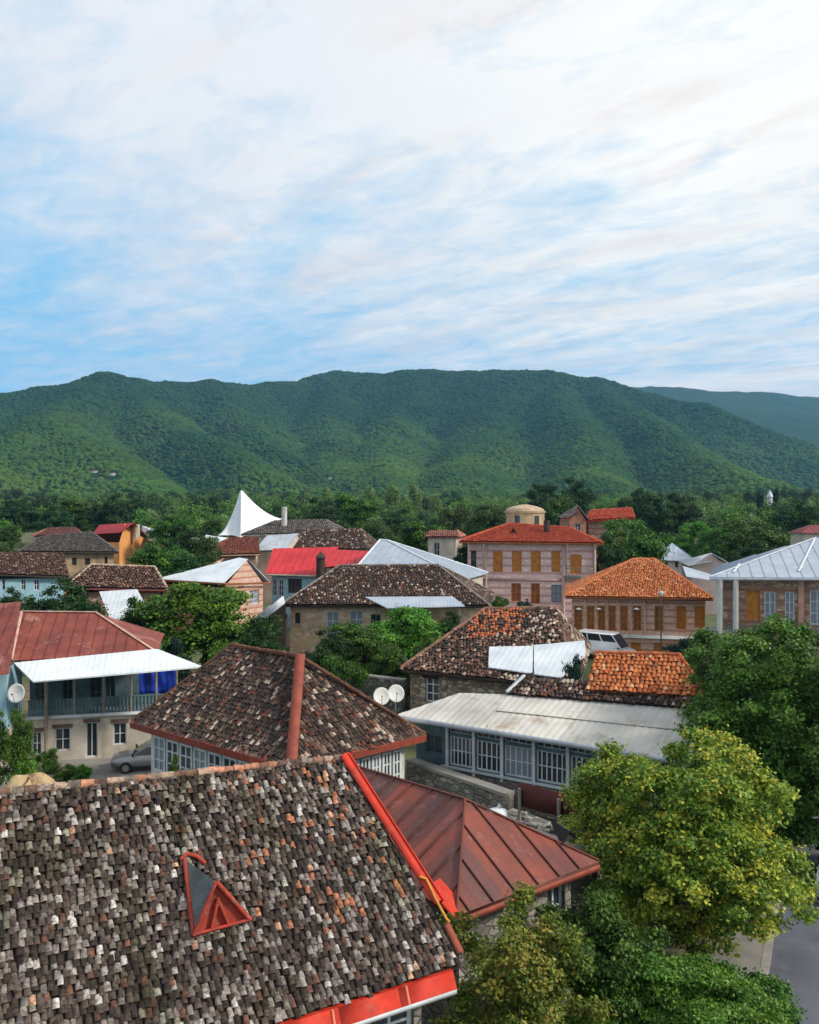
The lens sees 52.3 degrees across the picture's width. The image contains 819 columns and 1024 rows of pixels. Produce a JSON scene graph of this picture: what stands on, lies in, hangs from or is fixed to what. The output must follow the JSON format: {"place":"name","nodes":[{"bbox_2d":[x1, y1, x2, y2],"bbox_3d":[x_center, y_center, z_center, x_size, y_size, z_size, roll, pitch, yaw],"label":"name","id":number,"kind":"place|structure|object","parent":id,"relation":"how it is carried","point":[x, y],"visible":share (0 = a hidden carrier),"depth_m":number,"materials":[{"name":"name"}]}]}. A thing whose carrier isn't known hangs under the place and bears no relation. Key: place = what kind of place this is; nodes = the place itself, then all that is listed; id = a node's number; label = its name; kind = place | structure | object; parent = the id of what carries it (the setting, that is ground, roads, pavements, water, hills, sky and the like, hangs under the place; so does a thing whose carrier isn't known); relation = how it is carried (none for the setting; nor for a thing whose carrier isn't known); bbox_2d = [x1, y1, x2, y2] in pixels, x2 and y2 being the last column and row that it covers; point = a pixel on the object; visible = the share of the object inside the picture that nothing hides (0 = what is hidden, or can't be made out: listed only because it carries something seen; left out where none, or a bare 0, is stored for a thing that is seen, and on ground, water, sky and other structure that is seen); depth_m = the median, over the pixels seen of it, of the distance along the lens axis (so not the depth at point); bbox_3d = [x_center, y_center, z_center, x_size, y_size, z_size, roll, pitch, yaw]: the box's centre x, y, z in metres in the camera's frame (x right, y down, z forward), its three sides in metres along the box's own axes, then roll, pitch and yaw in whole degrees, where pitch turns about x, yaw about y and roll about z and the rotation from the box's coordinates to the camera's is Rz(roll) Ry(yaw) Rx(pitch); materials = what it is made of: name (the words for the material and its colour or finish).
{"place":"outdoors","nodes":[
{"label":"outdoors","id":0,"kind":"place"},
{"bbox_2d":[0,758,150,787],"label":"courtyard","id":1,"kind":"structure","parent":0,"point":[101,769],"depth_m":45.70,"materials":[{"name":"concrete"}]},
{"bbox_2d":[35,748,60,775],"bbox_3d":[-19.179,13.561,43.995,1.496,2.287,1.411,0,0,-16],"label":"bush","id":2,"kind":"object","parent":1,"relation":"on","point":[50,758],"visible":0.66,"depth_m":43.86,"materials":[{"name":"green plant"}]},
{"bbox_2d":[41,762,82,781],"bbox_3d":[-17.909,13.782,43.344,2.216,1.709,1.782,0,0,-19],"label":"bush","id":3,"kind":"object","parent":1,"relation":"on","point":[67,773],"visible":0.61,"depth_m":43.10,"materials":[{"name":"green plant"}]},
{"bbox_2d":[110,739,150,773],"bbox_3d":[-14.146,13.336,45.900,4.256,1.415,2.020,0,0,-12],"label":"car","id":4,"kind":"object","parent":1,"relation":"on","point":[125,761],"visible":0.51,"depth_m":45.00,"materials":[{"name":"silver metal"}]},
{"bbox_2d":[0,530,785,1014],"bbox_3d":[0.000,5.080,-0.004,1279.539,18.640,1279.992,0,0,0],"label":"ground","id":5,"kind":"structure","parent":0,"point":[410,750],"depth_m":63.55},
{"bbox_2d":[0,706,37,786],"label":"tree","id":6,"kind":"object","parent":5,"relation":"on","point":[14,746],"visible":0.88,"depth_m":39.77,"materials":[{"name":"green plant"}]},
{"bbox_2d":[0,498,41,537],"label":"tree","id":7,"kind":"object","parent":5,"relation":"on","point":[9,510],"visible":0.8,"depth_m":208.99,"materials":[{"name":"green plant"}]},
{"bbox_2d":[2,772,54,792],"bbox_3d":[-14.015,11.996,30.634,3.640,4.908,3.359,0,0,38],"label":"straw heap","id":8,"kind":"object","parent":5,"relation":"on","point":[31,779],"visible":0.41,"depth_m":30.38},
{"bbox_2d":[0,552,69,609],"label":"house","id":9,"kind":"structure","parent":5,"relation":"on","point":[29,573],"depth_m":98.59,"materials":[{"name":"tile"}]},
{"bbox_2d":[33,501,73,531],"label":"tree","id":10,"kind":"object","parent":5,"relation":"on","point":[50,518],"visible":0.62,"depth_m":189.09,"materials":[{"name":"green plant"}]},
{"bbox_2d":[20,574,113,615],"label":"tree","id":11,"kind":"object","parent":5,"relation":"on","point":[74,601],"visible":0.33,"depth_m":65.21,"materials":[{"name":"green plant"}]},
{"bbox_2d":[18,530,119,596],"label":"house","id":12,"kind":"structure","parent":5,"relation":"on","point":[80,551],"depth_m":120.66,"materials":[{"name":"tile"}]},
{"bbox_2d":[57,496,102,531],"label":"tree","id":13,"kind":"object","parent":5,"relation":"on","point":[76,510],"visible":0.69,"depth_m":212.17,"materials":[{"name":"green plant"}]},
{"bbox_2d":[0,602,200,767],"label":"house","id":14,"kind":"structure","parent":5,"relation":"on","point":[81,672],"depth_m":48.07,"materials":[{"name":"red metal"}]},
{"bbox_2d":[86,722,97,756],"bbox_3d":[-18.307,13.100,48.126,0.657,2.000,0.080,0,0,-13],"label":"door","id":15,"kind":"structure","parent":14,"relation":"in","point":[91,728],"depth_m":48.11,"materials":[{"name":"white glass"}]},
{"bbox_2d":[139,670,174,693],"bbox_3d":[-14.784,9.840,49.003,2.060,1.604,0.189,0,0,-14],"label":"tarpaulin","id":16,"kind":"object","parent":14,"relation":"hanging from","point":[165,681],"visible":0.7,"depth_m":49.00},
{"bbox_2d":[86,492,137,534],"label":"tree","id":17,"kind":"object","parent":5,"relation":"on","point":[111,510],"visible":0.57,"depth_m":198.27,"materials":[{"name":"green plant"}]},
{"bbox_2d":[67,563,167,619],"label":"house","id":18,"kind":"structure","parent":5,"relation":"on","point":[114,586],"depth_m":76.28,"materials":[{"name":"tile"}]},
{"bbox_2d":[93,523,146,564],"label":"house","id":19,"kind":"structure","parent":5,"relation":"on","point":[125,539],"depth_m":150.45,"materials":[{"name":"orange paint"}]},
{"bbox_2d":[118,595,164,647],"bbox_3d":[-20.313,10.153,63.981,4.218,7.775,4.698,0,0,-29],"label":"tree","id":20,"kind":"object","parent":5,"relation":"on","point":[140,620],"visible":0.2,"depth_m":63.86,"materials":[{"name":"green plant"}]},
{"bbox_2d":[126,540,196,615],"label":"tree","id":21,"kind":"object","parent":5,"relation":"on","point":[155,553],"visible":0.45,"depth_m":90.08,"materials":[{"name":"green plant"}]},
{"bbox_2d":[144,513,199,547],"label":"tree","id":22,"kind":"object","parent":5,"relation":"on","point":[164,527],"visible":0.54,"depth_m":148.19,"materials":[{"name":"green plant"}]},
{"bbox_2d":[148,522,203,561],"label":"tree","id":23,"kind":"object","parent":5,"relation":"on","point":[187,543],"visible":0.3,"depth_m":111.04,"materials":[{"name":"green plant"}]},
{"bbox_2d":[160,635,196,693],"bbox_3d":[-15.369,11.774,56.038,3.668,7.116,3.648,0,0,-2],"label":"bush","id":24,"kind":"object","parent":5,"relation":"on","point":[174,647],"visible":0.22,"depth_m":56.04,"materials":[{"name":"green plant"}]},
{"bbox_2d":[159,552,219,596],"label":"tree","id":25,"kind":"object","parent":5,"relation":"on","point":[191,563],"visible":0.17,"depth_m":87.49,"materials":[{"name":"green plant"}]},
{"bbox_2d":[129,581,282,664],"bbox_3d":[-15.258,9.908,62.320,10.128,9.662,11.735,0,0,27],"label":"tree","id":26,"kind":"object","parent":5,"relation":"on","point":[213,616],"visible":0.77,"depth_m":60.89,"materials":[{"name":"green plant"}]},
{"bbox_2d":[196,533,222,567],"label":"tree","id":27,"kind":"object","parent":5,"relation":"on","point":[209,545],"visible":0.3,"depth_m":98.92,"materials":[{"name":"green plant"}]},
{"bbox_2d":[162,558,269,636],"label":"house","id":28,"kind":"structure","parent":5,"relation":"on","point":[243,574],"depth_m":82.43,"materials":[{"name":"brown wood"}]},
{"bbox_2d":[217,536,259,566],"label":"house","id":29,"kind":"structure","parent":5,"relation":"on","point":[248,548],"depth_m":109.02,"materials":[{"name":"tile"}]},
{"bbox_2d":[219,490,281,537],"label":"tent","id":30,"kind":"object","parent":5,"relation":"on","point":[248,513],"visible":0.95,"depth_m":149.87,"materials":[{"name":"white fabric"}]},
{"bbox_2d":[233,613,292,651],"bbox_3d":[-10.761,11.184,60.129,4.469,7.976,3.742,0,0,-18],"label":"tree","id":31,"kind":"object","parent":5,"relation":"on","point":[260,634],"visible":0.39,"depth_m":59.57,"materials":[{"name":"green plant"}]},
{"bbox_2d":[256,596,286,647],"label":"shed","id":32,"kind":"structure","parent":5,"relation":"on","point":[277,607],"depth_m":72.20,"materials":[{"name":"metal"}]},
{"bbox_2d":[129,643,426,778],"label":"house","id":33,"kind":"structure","parent":5,"relation":"on","point":[231,704],"depth_m":38.39,"materials":[{"name":"tile"}]},
{"bbox_2d":[153,735,165,771],"bbox_3d":[-12.176,11.800,40.674,0.972,1.700,0.082,0,0,39],"label":"window","id":34,"kind":"structure","parent":33,"relation":"in","point":[159,743],"depth_m":40.65,"materials":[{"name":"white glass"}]},
{"bbox_2d":[179,743,192,769],"bbox_3d":[-10.513,11.800,39.320,0.972,1.700,0.082,0,0,39],"label":"window","id":35,"kind":"structure","parent":33,"relation":"in","point":[185,751],"depth_m":39.30,"materials":[{"name":"white glass"}]},
{"bbox_2d":[258,533,300,603],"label":"house","id":36,"kind":"structure","parent":5,"relation":"on","point":[268,544],"depth_m":114.26,"materials":[{"name":"metal"}]},
{"bbox_2d":[241,507,343,543],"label":"house","id":37,"kind":"structure","parent":5,"relation":"on","point":[284,525],"depth_m":139.00,"materials":[{"name":"tile"}]},
{"bbox_2d":[0,752,599,1023],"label":"house","id":38,"kind":"structure","parent":5,"relation":"on","point":[290,891],"depth_m":17.09,"materials":[{"name":"tile"}]},
{"bbox_2d":[265,547,338,627],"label":"house","id":39,"kind":"structure","parent":5,"relation":"on","point":[291,571],"depth_m":93.56,"materials":[{"name":"red paint"}]},
{"bbox_2d":[293,496,345,523],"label":"tree","id":40,"kind":"object","parent":5,"relation":"on","point":[316,512],"visible":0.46,"depth_m":189.00,"materials":[{"name":"green plant"}]},
{"bbox_2d":[309,628,358,667],"bbox_3d":[-6.105,11.659,61.725,4.333,6.061,4.827,0,0,39],"label":"tree","id":41,"kind":"object","parent":5,"relation":"on","point":[325,646],"visible":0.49,"depth_m":61.57,"materials":[{"name":"green plant"}]},
{"bbox_2d":[293,528,376,550],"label":"house","id":42,"kind":"structure","parent":5,"relation":"on","point":[358,539],"depth_m":118.58,"materials":[{"name":"tile"}]},
{"bbox_2d":[315,549,368,577],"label":"house","id":43,"kind":"structure","parent":5,"relation":"on","point":[330,559],"depth_m":93.19,"materials":[{"name":"red paint"}]},
{"bbox_2d":[320,653,372,688],"bbox_3d":[-4.455,12.381,57.026,3.877,5.504,3.655,0,0,-2],"label":"bush","id":44,"kind":"object","parent":5,"relation":"on","point":[354,673],"visible":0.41,"depth_m":56.78,"materials":[{"name":"green plant"}]},
{"bbox_2d":[328,491,384,527],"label":"tree","id":45,"kind":"object","parent":5,"relation":"on","point":[353,515],"visible":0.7,"depth_m":197.46,"materials":[{"name":"green plant"}]},
{"bbox_2d":[322,620,402,672],"bbox_3d":[-3.195,11.355,64.187,6.399,6.034,6.032,0,0,29],"label":"tree","id":46,"kind":"object","parent":5,"relation":"on","point":[356,635],"visible":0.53,"depth_m":63.23,"materials":[{"name":"green plant"}]},
{"bbox_2d":[343,674,407,713],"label":"stone wall","id":47,"kind":"structure","parent":5,"relation":"on","point":[374,683],"depth_m":57.70,"materials":[{"name":"stone"}]},
{"bbox_2d":[363,637,409,679],"bbox_3d":[-1.308,12.059,60.012,3.770,5.902,3.999,0,0,-32],"label":"tree","id":48,"kind":"object","parent":5,"relation":"on","point":[385,657],"visible":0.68,"depth_m":59.63,"materials":[{"name":"green plant"}]},
{"bbox_2d":[285,563,494,653],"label":"house","id":49,"kind":"structure","parent":5,"relation":"on","point":[368,594],"depth_m":76.36,"materials":[{"name":"tile"}]},
{"bbox_2d":[379,506,411,542],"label":"tree","id":50,"kind":"object","parent":5,"relation":"on","point":[394,525],"visible":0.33,"depth_m":162.82,"materials":[{"name":"green plant"}]},
{"bbox_2d":[366,603,447,659],"bbox_3d":[-0.059,10.732,65.773,7.914,6.783,8.243,0,0,14],"label":"tree","id":51,"kind":"object","parent":5,"relation":"on","point":[414,626],"visible":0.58,"depth_m":64.57,"materials":[{"name":"green plant"}]},
{"bbox_2d":[0,487,818,547],"bbox_3d":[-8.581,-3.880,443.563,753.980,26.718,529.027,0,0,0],"label":"valley wood","id":52,"kind":"object","parent":5,"relation":"on","point":[732,510],"visible":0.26,"depth_m":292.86,"materials":[{"name":"green plant"}]},
{"bbox_2d":[396,518,446,551],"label":"tree","id":53,"kind":"object","parent":5,"relation":"on","point":[410,536],"visible":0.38,"depth_m":132.98,"materials":[{"name":"green plant"}]},
{"bbox_2d":[358,539,488,584],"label":"house","id":54,"kind":"structure","parent":5,"relation":"on","point":[384,551],"depth_m":89.02,"materials":[{"name":"beige paint"}]},
{"bbox_2d":[424,530,465,559],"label":"house","id":55,"kind":"structure","parent":5,"relation":"on","point":[444,543],"depth_m":117.06,"materials":[{"name":"paint"}]},
{"bbox_2d":[435,503,471,547],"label":"tree","id":56,"kind":"object","parent":5,"relation":"on","point":[451,519],"visible":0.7,"depth_m":178.56,"materials":[{"name":"green plant"}]},
{"bbox_2d":[406,757,514,809],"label":"stone wall","id":57,"kind":"structure","parent":5,"relation":"on","point":[476,790],"depth_m":37.51,"materials":[{"name":"stone"}]},
{"bbox_2d":[462,503,506,532],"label":"tree","id":58,"kind":"object","parent":5,"relation":"on","point":[484,518],"visible":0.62,"depth_m":168.16,"materials":[{"name":"green plant"}]},
{"bbox_2d":[400,606,591,725],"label":"house","id":59,"kind":"structure","parent":5,"relation":"on","point":[496,650],"depth_m":51.68,"materials":[{"name":"tile"}]},
{"bbox_2d":[428,878,617,1023],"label":"tree","id":60,"kind":"object","parent":5,"relation":"on","point":[517,963],"visible":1,"depth_m":18.25,"materials":[{"name":"green plant"}]},
{"bbox_2d":[504,504,545,524],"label":"tower","id":61,"kind":"structure","parent":5,"relation":"on","point":[527,513],"depth_m":114.77,"materials":[{"name":"beige paint"}]},
{"bbox_2d":[458,520,603,618],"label":"house","id":62,"kind":"structure","parent":5,"relation":"on","point":[542,565],"depth_m":100.98,"materials":[{"name":"ceramic"}]},
{"bbox_2d":[525,482,570,510],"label":"tree","id":63,"kind":"object","parent":5,"relation":"on","point":[545,494],"visible":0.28,"depth_m":203.95,"materials":[{"name":"green plant"}]},
{"bbox_2d":[398,650,714,833],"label":"house","id":64,"kind":"structure","parent":5,"relation":"on","point":[544,733],"depth_m":38.71,"materials":[{"name":"metal"}]},
{"bbox_2d":[450,736,471,767],"bbox_3d":[2.513,11.390,39.706,1.275,1.420,0.082,0,0,32],"label":"window","id":65,"kind":"structure","parent":64,"relation":"in","point":[460,748],"depth_m":39.69,"materials":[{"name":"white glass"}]},
{"bbox_2d":[477,740,499,772],"bbox_3d":[3.735,11.390,38.931,1.298,1.420,0.082,0,0,32],"label":"window","id":66,"kind":"structure","parent":64,"relation":"in","point":[488,753],"depth_m":38.97,"materials":[{"name":"white glass"}]},
{"bbox_2d":[505,745,531,778],"bbox_3d":[5.020,11.390,38.114,1.427,1.420,0.082,0,0,32],"label":"window","id":67,"kind":"structure","parent":64,"relation":"in","point":[518,760],"depth_m":38.15,"materials":[{"name":"white glass"}]},
{"bbox_2d":[537,750,565,785],"bbox_3d":[6.375,11.390,37.253,1.464,1.420,0.082,0,0,32],"label":"window","id":68,"kind":"structure","parent":64,"relation":"in","point":[551,767],"depth_m":37.23,"materials":[{"name":"white glass"}]},
{"bbox_2d":[541,493,575,525],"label":"tree","id":69,"kind":"object","parent":5,"relation":"on","point":[554,507],"visible":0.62,"depth_m":188.37,"materials":[{"name":"green plant"}]},
{"bbox_2d":[508,808,611,889],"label":"stone terrace","id":70,"kind":"structure","parent":5,"relation":"on","point":[535,822],"depth_m":33.19,"materials":[{"name":"grey stone"}]},
{"bbox_2d":[518,782,589,824],"bbox_3d":[5.930,11.547,31.714,4.342,1.605,0.255,0,0,42],"label":"sheet fence","id":71,"kind":"object","parent":70,"relation":"on","point":[540,799],"visible":0.4,"depth_m":32.44,"materials":[{"name":"metal"}]},
{"bbox_2d":[531,827,599,928],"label":"shed","id":72,"kind":"structure","parent":5,"relation":"on","point":[576,889],"depth_m":27.43,"materials":[{"name":"concrete"}]},
{"bbox_2d":[557,504,589,532],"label":"house","id":73,"kind":"structure","parent":5,"relation":"on","point":[576,517],"depth_m":126.30,"materials":[{"name":"brick"}]},
{"bbox_2d":[559,475,598,514],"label":"tree","id":74,"kind":"object","parent":5,"relation":"on","point":[583,499],"visible":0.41,"depth_m":207.92,"materials":[{"name":"green plant"}]},
{"bbox_2d":[506,883,672,1023],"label":"bush","id":75,"kind":"object","parent":5,"relation":"on","point":[616,955],"visible":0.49,"depth_m":21.18,"materials":[{"name":"green plant"}]},
{"bbox_2d":[578,629,636,655],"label":"van","id":76,"kind":"object","parent":5,"relation":"on","point":[604,640],"visible":0.37,"depth_m":72.25,"materials":[{"name":"white paint"}]},
{"bbox_2d":[586,507,635,569],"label":"house","id":77,"kind":"structure","parent":5,"relation":"on","point":[596,517],"depth_m":128.31,"materials":[{"name":"tile"}]},
{"bbox_2d":[596,532,631,572],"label":"tree","id":78,"kind":"object","parent":5,"relation":"on","point":[607,557],"visible":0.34,"depth_m":103.25,"materials":[{"name":"green plant"}]},
{"bbox_2d":[596,517,677,564],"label":"tree","id":79,"kind":"object","parent":5,"relation":"on","point":[635,544],"visible":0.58,"depth_m":109.49,"materials":[{"name":"green plant"}]},
{"bbox_2d":[564,557,713,651],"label":"house","id":80,"kind":"structure","parent":5,"relation":"on","point":[623,598],"depth_m":77.07,"materials":[{"name":"tile"}]},
{"bbox_2d":[622,491,678,534],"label":"tree","id":81,"kind":"object","parent":5,"relation":"on","point":[657,515],"visible":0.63,"depth_m":177.58,"materials":[{"name":"green plant"}]},
{"bbox_2d":[557,949,793,1023],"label":"bush","id":82,"kind":"object","parent":5,"relation":"on","point":[678,986],"visible":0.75,"depth_m":20.28,"materials":[{"name":"green plant"}]},
{"bbox_2d":[659,542,692,575],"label":"house","id":83,"kind":"structure","parent":5,"relation":"on","point":[672,559],"depth_m":137.93,"materials":[{"name":"white paint"}]},
{"bbox_2d":[664,492,703,536],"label":"tree","id":84,"kind":"object","parent":5,"relation":"on","point":[691,512],"visible":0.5,"depth_m":182.98,"materials":[{"name":"green plant"}]},
{"bbox_2d":[551,724,818,960],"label":"tree","id":85,"kind":"object","parent":5,"relation":"on","point":[681,867],"visible":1,"depth_m":24.85,"materials":[{"name":"green plant"}]},
{"bbox_2d":[674,521,711,556],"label":"tree","id":86,"kind":"object","parent":5,"relation":"on","point":[688,541],"visible":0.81,"depth_m":149.45,"materials":[{"name":"green plant"}]},
{"bbox_2d":[681,626,721,674],"bbox_3d":[17.957,10.701,49.901,3.830,7.719,3.859,0,0,0],"label":"tree","id":87,"kind":"object","parent":5,"relation":"on","point":[701,635],"visible":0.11,"depth_m":50.08,"materials":[{"name":"green plant"}]},
{"bbox_2d":[679,553,727,613],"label":"house","id":88,"kind":"structure","parent":5,"relation":"on","point":[697,570],"depth_m":103.90,"materials":[{"name":"metal"}]},
{"bbox_2d":[698,527,736,563],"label":"tree","id":89,"kind":"object","parent":5,"relation":"on","point":[712,535],"visible":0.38,"depth_m":144.22,"materials":[{"name":"green plant"}]},
{"bbox_2d":[675,958,807,1023],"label":"bush","id":90,"kind":"object","parent":5,"relation":"on","point":[779,989],"visible":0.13,"depth_m":22.71,"materials":[{"name":"green plant"}]},
{"bbox_2d":[673,611,818,853],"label":"tree","id":91,"kind":"object","parent":5,"relation":"on","point":[738,677],"visible":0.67,"depth_m":33.54,"materials":[{"name":"green plant"}]},
{"bbox_2d":[712,517,792,562],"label":"tree","id":92,"kind":"object","parent":5,"relation":"on","point":[745,537],"visible":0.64,"depth_m":129.83,"materials":[{"name":"green plant"}]},
{"bbox_2d":[690,624,818,713],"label":"tree","id":93,"kind":"object","parent":5,"relation":"on","point":[741,631],"visible":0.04,"depth_m":47.32,"materials":[{"name":"green plant"}]},
{"bbox_2d":[704,537,818,657],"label":"house","id":94,"kind":"structure","parent":5,"relation":"on","point":[761,586],"depth_m":61.84,"materials":[{"name":"silver metal"}]},
{"bbox_2d":[746,591,759,619],"bbox_3d":[25.567,6.957,62.129,0.942,2.197,0.082,0,0,17],"label":"door","id":95,"kind":"structure","parent":94,"relation":"in","point":[752,597],"depth_m":62.11,"materials":[{"name":"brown wood"}]},
{"bbox_2d":[759,845,793,986],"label":"kerb","id":96,"kind":"structure","parent":5,"relation":"on","point":[766,958],"depth_m":26.91,"materials":[{"name":"concrete"}]},
{"bbox_2d":[760,634,818,808],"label":"tree","id":97,"kind":"object","parent":5,"relation":"on","point":[806,669],"visible":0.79,"depth_m":32.74,"materials":[{"name":"green plant"}]},
{"bbox_2d":[767,499,818,532],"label":"tree","id":98,"kind":"object","parent":5,"relation":"on","point":[785,513],"visible":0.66,"depth_m":196.85,"materials":[{"name":"green plant"}]},
{"bbox_2d":[790,525,818,544],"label":"house","id":99,"kind":"structure","parent":5,"relation":"on","point":[805,533],"depth_m":152.37,"materials":[{"name":"beige paint"}]},
{"bbox_2d":[0,374,818,494],"bbox_3d":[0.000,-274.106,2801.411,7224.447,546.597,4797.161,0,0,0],"label":"hills","id":100,"kind":"structure","parent":0,"point":[791,415],"depth_m":2907.65,"materials":[{"name":"green plant"}]},
{"bbox_2d":[0,369,818,498],"bbox_3d":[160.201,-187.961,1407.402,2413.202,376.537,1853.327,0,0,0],"label":"hill forest","id":101,"kind":"object","parent":100,"relation":"on","point":[610,467],"visible":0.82,"depth_m":1448.76,"materials":[{"name":"green plant"}]},
{"bbox_2d":[0,0,818,396],"label":"sky","id":102,"kind":"structure","parent":0,"point":[626,192],"materials":[{"name":"blue"}]},
{"bbox_2d":[701,789,794,978],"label":"pavement","id":103,"kind":"structure","parent":0,"point":[751,953],"depth_m":26.93,"materials":[{"name":"grey concrete"}]},
{"bbox_2d":[769,814,818,1023],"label":"road","id":104,"kind":"structure","parent":0,"point":[795,957],"depth_m":26.95,"materials":[{"name":"grey asphalt"}]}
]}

